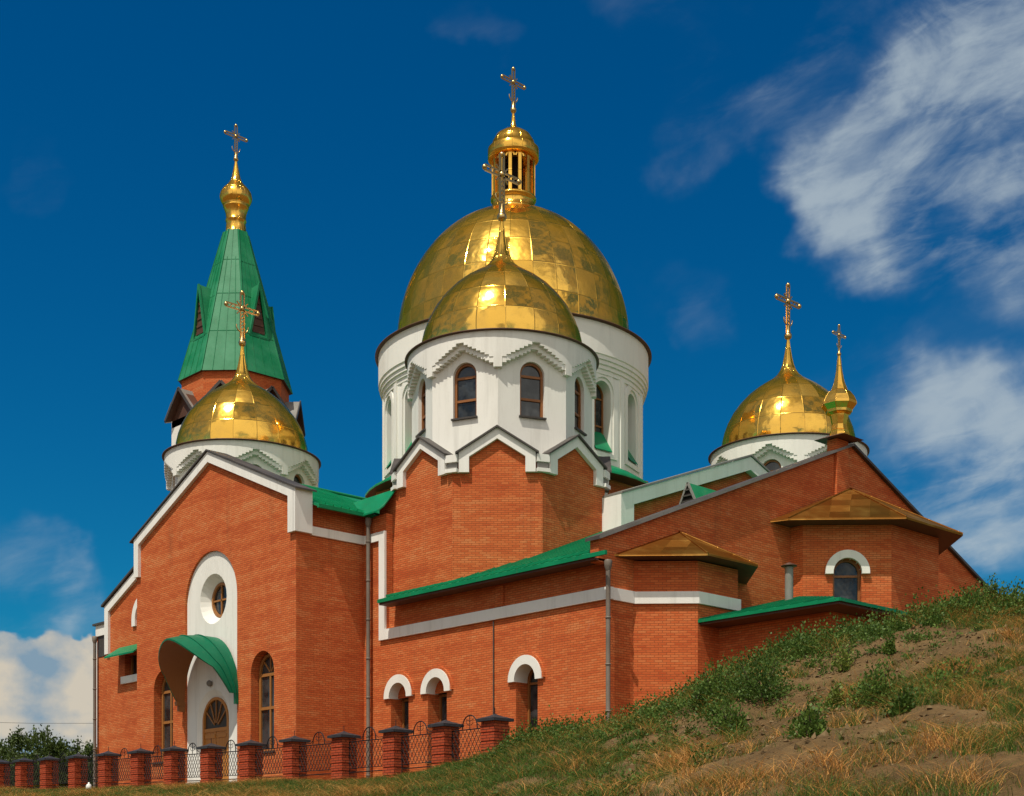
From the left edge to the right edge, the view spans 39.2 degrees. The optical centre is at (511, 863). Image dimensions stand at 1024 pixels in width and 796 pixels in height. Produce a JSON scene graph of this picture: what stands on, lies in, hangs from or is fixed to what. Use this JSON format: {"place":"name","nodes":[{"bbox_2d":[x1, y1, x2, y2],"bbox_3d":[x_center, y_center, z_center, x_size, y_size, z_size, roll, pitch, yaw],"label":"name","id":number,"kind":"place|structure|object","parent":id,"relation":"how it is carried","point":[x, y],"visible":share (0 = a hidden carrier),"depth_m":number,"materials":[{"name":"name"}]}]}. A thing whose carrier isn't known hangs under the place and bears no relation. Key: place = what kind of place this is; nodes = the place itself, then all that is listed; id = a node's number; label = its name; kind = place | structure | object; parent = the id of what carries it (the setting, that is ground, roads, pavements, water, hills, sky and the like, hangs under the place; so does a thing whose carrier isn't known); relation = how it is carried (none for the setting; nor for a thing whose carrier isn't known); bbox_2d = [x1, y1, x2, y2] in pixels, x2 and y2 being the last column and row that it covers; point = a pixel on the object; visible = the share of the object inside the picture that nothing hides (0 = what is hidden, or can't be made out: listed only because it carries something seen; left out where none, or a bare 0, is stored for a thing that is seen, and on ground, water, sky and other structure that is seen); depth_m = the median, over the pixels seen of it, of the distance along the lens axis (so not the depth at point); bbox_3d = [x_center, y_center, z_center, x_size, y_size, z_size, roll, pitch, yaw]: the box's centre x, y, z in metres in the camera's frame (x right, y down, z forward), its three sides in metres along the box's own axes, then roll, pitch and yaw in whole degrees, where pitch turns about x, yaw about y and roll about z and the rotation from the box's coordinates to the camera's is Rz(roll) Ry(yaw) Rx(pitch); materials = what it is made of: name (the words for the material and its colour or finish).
{"place":"outdoors","nodes":[
{"label":"outdoors","id":0,"kind":"place"},
{"bbox_2d":[0,0,1023,759],"label":"sky","id":1,"kind":"structure","parent":0,"point":[863,157],"materials":[{"name":"blue"}]},
{"bbox_2d":[400,613,1023,795],"bbox_3d":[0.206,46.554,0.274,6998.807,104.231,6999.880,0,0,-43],"label":"ground","id":2,"kind":"structure","parent":0,"point":[830,743],"depth_m":17.92,"materials":[{"name":"soil"}]},
{"bbox_2d":[0,755,11,787],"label":"fence pillar","id":3,"kind":"structure","parent":2,"relation":"on","point":[2,769],"depth_m":59.81,"materials":[{"name":"brick"}]},
{"bbox_2d":[0,729,34,757],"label":"tree","id":4,"kind":"object","parent":2,"relation":"on","point":[9,747],"visible":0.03,"depth_m":90.85,"materials":[{"name":"green plant"}]},
{"bbox_2d":[0,739,36,787],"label":"tree","id":5,"kind":"object","parent":2,"relation":"on","point":[3,749],"visible":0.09,"depth_m":83.40,"materials":[{"name":"green plant"}]},
{"bbox_2d":[12,753,35,789],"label":"fence pillar","id":6,"kind":"structure","parent":2,"relation":"on","point":[21,773],"depth_m":58.19,"materials":[{"name":"brick"}]},
{"bbox_2d":[2,724,88,775],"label":"tree","id":7,"kind":"object","parent":2,"relation":"on","point":[23,740],"visible":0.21,"depth_m":87.58,"materials":[{"name":"green plant"}]},
{"bbox_2d":[37,751,61,788],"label":"fence pillar","id":8,"kind":"structure","parent":2,"relation":"on","point":[46,776],"depth_m":56.52,"materials":[{"name":"brick"}]},
{"bbox_2d":[9,732,92,788],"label":"tree","id":9,"kind":"object","parent":2,"relation":"on","point":[54,747],"visible":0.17,"depth_m":79.57,"materials":[{"name":"green plant"}]},
{"bbox_2d":[65,754,90,789],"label":"fence pillar","id":10,"kind":"structure","parent":2,"relation":"on","point":[74,769],"depth_m":54.73,"materials":[{"name":"brick"}]},
{"bbox_2d":[64,735,96,785],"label":"tree","id":11,"kind":"object","parent":2,"relation":"on","point":[88,748],"visible":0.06,"depth_m":89.11,"materials":[{"name":"green plant"}]},
{"bbox_2d":[95,746,121,788],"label":"fence pillar","id":12,"kind":"structure","parent":2,"relation":"on","point":[105,768],"depth_m":52.97,"materials":[{"name":"brick"}]},
{"bbox_2d":[127,748,154,786],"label":"fence pillar","id":13,"kind":"structure","parent":2,"relation":"on","point":[137,770],"depth_m":51.18,"materials":[{"name":"brick"}]},
{"bbox_2d":[160,741,188,785],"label":"fence pillar","id":14,"kind":"structure","parent":2,"relation":"on","point":[171,770],"depth_m":49.47,"materials":[{"name":"brick"}]},
{"bbox_2d":[197,738,225,782],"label":"fence pillar","id":15,"kind":"structure","parent":2,"relation":"on","point":[208,767],"depth_m":47.71,"materials":[{"name":"brick"}]},
{"bbox_2d":[235,740,266,780],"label":"fence pillar","id":16,"kind":"structure","parent":2,"relation":"on","point":[247,760],"depth_m":45.94,"materials":[{"name":"brick"}]},
{"bbox_2d":[255,736,282,777],"bbox_3d":[-7.541,-3.153,45.274,0.037,1.696,1.968,0,1,-43],"label":"iron fence","id":17,"kind":"object","parent":16,"relation":"attached to","point":[272,744],"visible":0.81,"depth_m":45.38,"materials":[{"name":"black metal"}]},
{"bbox_2d":[279,730,310,779],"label":"fence pillar","id":18,"kind":"structure","parent":2,"relation":"on","point":[291,761],"depth_m":44.16,"materials":[{"name":"brick"}]},
{"bbox_2d":[327,731,360,779],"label":"fence pillar","id":19,"kind":"structure","parent":2,"relation":"on","point":[340,755],"depth_m":42.28,"materials":[{"name":"brick"}]},
{"bbox_2d":[299,732,331,775],"bbox_3d":[-5.836,-3.123,43.445,0.037,1.696,2.068,0,1,-43],"label":"iron fence","id":20,"kind":"object","parent":19,"relation":"attached to","point":[318,740],"visible":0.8,"depth_m":43.53,"materials":[{"name":"black metal"}]},
{"bbox_2d":[378,726,412,777],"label":"fence pillar","id":21,"kind":"structure","parent":2,"relation":"on","point":[391,750],"depth_m":40.51,"materials":[{"name":"brick"}]},
{"bbox_2d":[349,726,382,778],"bbox_3d":[-4.123,-3.103,41.609,0.037,1.696,1.978,0,0,-43],"label":"iron fence","id":22,"kind":"object","parent":21,"relation":"attached to","point":[369,727],"visible":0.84,"depth_m":41.73,"materials":[{"name":"black metal"}]},
{"bbox_2d":[427,714,463,765],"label":"fence pillar","id":23,"kind":"structure","parent":2,"relation":"on","point":[441,739],"depth_m":38.91,"materials":[{"name":"brick"}]},
{"bbox_2d":[401,721,431,772],"bbox_3d":[-2.540,-3.103,39.911,0.037,1.696,1.688,0,0,-43],"label":"iron fence","id":24,"kind":"object","parent":23,"relation":"attached to","point":[420,730],"visible":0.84,"depth_m":40.01,"materials":[{"name":"black metal"}]},
{"bbox_2d":[451,715,480,760],"bbox_3d":[-1.121,-3.113,38.390,0.037,1.696,1.508,0,0,-43],"label":"iron fence","id":25,"kind":"object","parent":23,"relation":"attached to","point":[452,745],"visible":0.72,"depth_m":38.52,"materials":[{"name":"black metal"}]},
{"bbox_2d":[476,714,513,753],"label":"fence pillar","id":26,"kind":"structure","parent":2,"relation":"on","point":[493,727],"depth_m":37.47,"materials":[{"name":"brick"}]},
{"bbox_2d":[0,587,1023,795],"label":"grass","id":27,"kind":"structure","parent":2,"relation":"on","point":[457,778],"depth_m":21.85,"materials":[{"name":"plant"}]},
{"bbox_2d":[92,67,989,786],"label":"church","id":28,"kind":"structure","parent":2,"relation":"on","point":[514,535],"depth_m":52.82,"materials":[{"name":"brick"}]},
{"bbox_2d":[131,655,136,674],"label":"window","id":29,"kind":"structure","parent":28,"relation":"in","point":[133,658],"depth_m":67.75,"materials":[{"name":"black glass"}]},
{"bbox_2d":[162,678,172,760],"bbox_3d":[-14.004,-6.005,59.204,0.090,3.690,1.440,0,0,-43],"label":"window","id":30,"kind":"structure","parent":28,"relation":"in","point":[167,697],"depth_m":59.50,"materials":[{"name":"brown wood"}]},
{"bbox_2d":[202,697,228,781],"bbox_3d":[-11.595,-4.285,56.460,0.110,4.450,1.900,0,0,-43],"label":"door","id":31,"kind":"structure","parent":28,"relation":"in","point":[215,724],"depth_m":56.40,"materials":[{"name":"brown wood"}]},
{"bbox_2d":[212,583,226,616],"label":"round window","id":32,"kind":"structure","parent":28,"relation":"in","point":[219,596],"depth_m":56.73,"materials":[{"name":"brown wood"}]},
{"bbox_2d":[259,654,273,750],"bbox_3d":[-9.026,-6.005,53.865,0.090,3.690,1.440,0,0,-43],"label":"window","id":33,"kind":"structure","parent":28,"relation":"in","point":[266,672],"depth_m":54.09,"materials":[{"name":"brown wood"}]},
{"bbox_2d":[294,474,301,483],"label":"window","id":34,"kind":"structure","parent":28,"relation":"in","point":[297,479],"depth_m":66.83,"materials":[{"name":"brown wood"}]},
{"bbox_2d":[402,698,408,728],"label":"window","id":35,"kind":"structure","parent":28,"relation":"in","point":[405,701],"depth_m":53.23,"materials":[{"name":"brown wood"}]},
{"bbox_2d":[415,381,425,437],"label":"window","id":36,"kind":"structure","parent":28,"relation":"in","point":[423,430],"depth_m":53.93,"materials":[{"name":"brown wood"}]},
{"bbox_2d":[427,692,446,762],"bbox_3d":[-2.458,-5.077,51.170,0.720,3.035,1.130,0,0,-43],"label":"window","id":37,"kind":"structure","parent":28,"relation":"in","point":[442,696],"depth_m":51.67,"materials":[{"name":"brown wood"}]},
{"bbox_2d":[451,364,477,420],"bbox_3d":[-1.673,-16.983,51.848,1.030,2.045,0.320,0,0,24],"label":"window","id":38,"kind":"structure","parent":28,"relation":"in","point":[466,375],"depth_m":51.97,"materials":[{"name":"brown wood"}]},
{"bbox_2d":[528,669,537,732],"bbox_3d":[0.909,-5.102,48.021,0.090,2.985,1.030,0,0,-43],"label":"window","id":39,"kind":"structure","parent":28,"relation":"in","point":[532,682],"depth_m":48.26,"materials":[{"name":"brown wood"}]},
{"bbox_2d":[519,363,546,419],"bbox_3d":[0.706,-16.983,51.765,1.030,2.045,0.320,0,0,-21],"label":"window","id":40,"kind":"structure","parent":28,"relation":"in","point":[531,376],"depth_m":51.89,"materials":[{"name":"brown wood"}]},
{"bbox_2d":[574,378,586,435],"bbox_3d":[2.447,-16.983,53.388,0.320,2.045,1.030,0,0,24],"label":"window","id":41,"kind":"structure","parent":28,"relation":"in","point":[577,427],"depth_m":53.71,"materials":[{"name":"brown wood"}]},
{"bbox_2d":[594,384,602,449],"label":"window","id":42,"kind":"structure","parent":28,"relation":"in","point":[598,402],"depth_m":63.55,"materials":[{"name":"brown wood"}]},
{"bbox_2d":[764,460,780,470],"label":"window","id":43,"kind":"structure","parent":28,"relation":"in","point":[772,465],"depth_m":64.30,"materials":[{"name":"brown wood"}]},
{"bbox_2d":[833,560,859,600],"bbox_3d":[11.862,-9.768,51.166,0.990,2.015,0.090,0,0,2],"label":"window","id":44,"kind":"structure","parent":28,"relation":"in","point":[846,576],"depth_m":51.19,"materials":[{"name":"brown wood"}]},
{"bbox_2d":[685,678,711,712],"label":"bush","id":45,"kind":"object","parent":2,"relation":"on","point":[699,694],"visible":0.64,"depth_m":27.30,"materials":[{"name":"green plant"}]},
{"bbox_2d":[681,650,740,704],"bbox_3d":[3.854,-3.541,27.618,1.205,1.152,1.182,0,0,19],"label":"bush","id":46,"kind":"object","parent":2,"relation":"on","point":[716,694],"visible":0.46,"depth_m":27.45,"materials":[{"name":"green plant"}]},
{"bbox_2d":[703,688,750,735],"bbox_3d":[3.510,-2.421,23.443,0.802,0.862,0.817,0,0,22],"label":"bush","id":47,"kind":"object","parent":2,"relation":"on","point":[735,719],"visible":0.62,"depth_m":23.34,"materials":[{"name":"green plant"}]},
{"bbox_2d":[460,576,1023,795],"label":"weeds","id":48,"kind":"object","parent":2,"relation":"on","point":[872,629],"visible":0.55,"depth_m":28.62,"materials":[{"name":"green plant"}]},
{"bbox_2d":[707,637,793,701],"bbox_3d":[4.200,-3.382,25.165,1.557,1.202,1.525,0,0,20],"label":"bush","id":49,"kind":"object","parent":2,"relation":"on","point":[753,685],"visible":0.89,"depth_m":24.96,"materials":[{"name":"green plant"}]},
{"bbox_2d":[782,695,831,738],"bbox_3d":[3.611,-1.768,17.697,0.578,0.605,0.586,0,0,23],"label":"bush","id":50,"kind":"object","parent":2,"relation":"on","point":[808,721],"visible":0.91,"depth_m":17.61,"materials":[{"name":"green plant"}]},
{"bbox_2d":[823,679,844,708],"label":"bush","id":51,"kind":"object","parent":2,"relation":"on","point":[833,696],"visible":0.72,"depth_m":22.88,"materials":[{"name":"green plant"}]},
{"bbox_2d":[827,636,854,671],"bbox_3d":[6.014,-3.789,26.299,0.504,0.708,0.525,0,0,20],"label":"bush","id":52,"kind":"object","parent":2,"relation":"on","point":[843,664],"visible":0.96,"depth_m":26.22,"materials":[{"name":"green plant"}]},
{"bbox_2d":[846,648,896,708],"bbox_3d":[5.257,-2.684,21.082,0.773,0.938,0.746,0,0,20],"label":"bush","id":53,"kind":"object","parent":2,"relation":"on","point":[876,686],"visible":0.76,"depth_m":20.98,"materials":[{"name":"green plant"}]},
{"bbox_2d":[878,630,896,654],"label":"bush","id":54,"kind":"object","parent":2,"relation":"on","point":[890,645],"visible":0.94,"depth_m":26.13,"materials":[{"name":"green plant"}]},
{"bbox_2d":[886,683,915,715],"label":"bush","id":55,"kind":"object","parent":2,"relation":"on","point":[905,700],"visible":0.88,"depth_m":18.28,"materials":[{"name":"green plant"}]},
{"bbox_2d":[913,654,979,686],"bbox_3d":[6.394,-2.753,21.078,1.084,0.695,1.166,0,0,19],"label":"bush","id":56,"kind":"object","parent":2,"relation":"on","point":[952,676],"visible":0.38,"depth_m":20.89,"materials":[{"name":"green plant"}]},
{"bbox_2d":[930,580,995,613],"bbox_3d":[9.344,-5.461,29.755,1.452,0.821,1.414,0,0,20],"label":"bush","id":57,"kind":"object","parent":2,"relation":"on","point":[976,598],"visible":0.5,"depth_m":29.49,"materials":[{"name":"green plant"}]},
{"bbox_2d":[982,573,997,597],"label":"bush","id":58,"kind":"object","parent":2,"relation":"on","point":[993,590],"visible":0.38,"depth_m":30.09,"materials":[{"name":"green plant"}]},
{"bbox_2d":[526,624,1022,795],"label":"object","id":59,"kind":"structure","parent":0,"point":[840,709],"depth_m":23.23,"materials":[{"name":"green plant"}]},
{"bbox_3d":[-14.855,-2.265,53.071,0.660,1.170,18.950,0,0,-43],"label":"fence footing","id":60,"kind":"object","parent":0,"visible":0},
{"bbox_2d":[4,757,15,788],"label":"iron fence","id":61,"kind":"object","parent":60,"relation":"on","point":[10,784],"visible":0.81,"depth_m":59.36,"materials":[{"name":"black metal"}]},
{"bbox_2d":[27,755,39,787],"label":"iron fence","id":62,"kind":"object","parent":60,"relation":"on","point":[36,761],"visible":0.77,"depth_m":57.71,"materials":[{"name":"black metal"}]},
{"bbox_2d":[52,753,68,786],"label":"iron fence","id":63,"kind":"object","parent":60,"relation":"on","point":[55,763],"visible":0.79,"depth_m":56.02,"materials":[{"name":"black metal"}]},
{"bbox_2d":[81,751,98,785],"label":"iron fence","id":64,"kind":"object","parent":60,"relation":"on","point":[90,769],"visible":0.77,"depth_m":54.24,"materials":[{"name":"black metal"}]},
{"bbox_2d":[111,748,130,784],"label":"iron fence","id":65,"kind":"object","parent":60,"relation":"on","point":[122,752],"visible":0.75,"depth_m":52.37,"materials":[{"name":"black metal"}]},
{"bbox_2d":[144,745,163,782],"bbox_3d":[-12.463,-3.293,50.552,0.037,1.696,1.868,0,1,-43],"label":"iron fence","id":66,"kind":"object","parent":60,"relation":"on","point":[157,756],"visible":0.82,"depth_m":50.67,"materials":[{"name":"black metal"}]},
{"bbox_2d":[178,743,200,781],"bbox_3d":[-10.842,-3.238,48.813,0.037,1.696,1.928,0,1,-43],"label":"iron fence","id":67,"kind":"object","parent":60,"relation":"on","point":[192,750],"visible":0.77,"depth_m":48.89,"materials":[{"name":"black metal"}]},
{"bbox_2d":[215,740,239,779],"bbox_3d":[-9.197,-3.188,47.050,0.037,1.696,1.918,0,1,-43],"label":"iron fence","id":68,"kind":"object","parent":60,"relation":"on","point":[230,751],"visible":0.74,"depth_m":47.13,"materials":[{"name":"black"}]}
]}

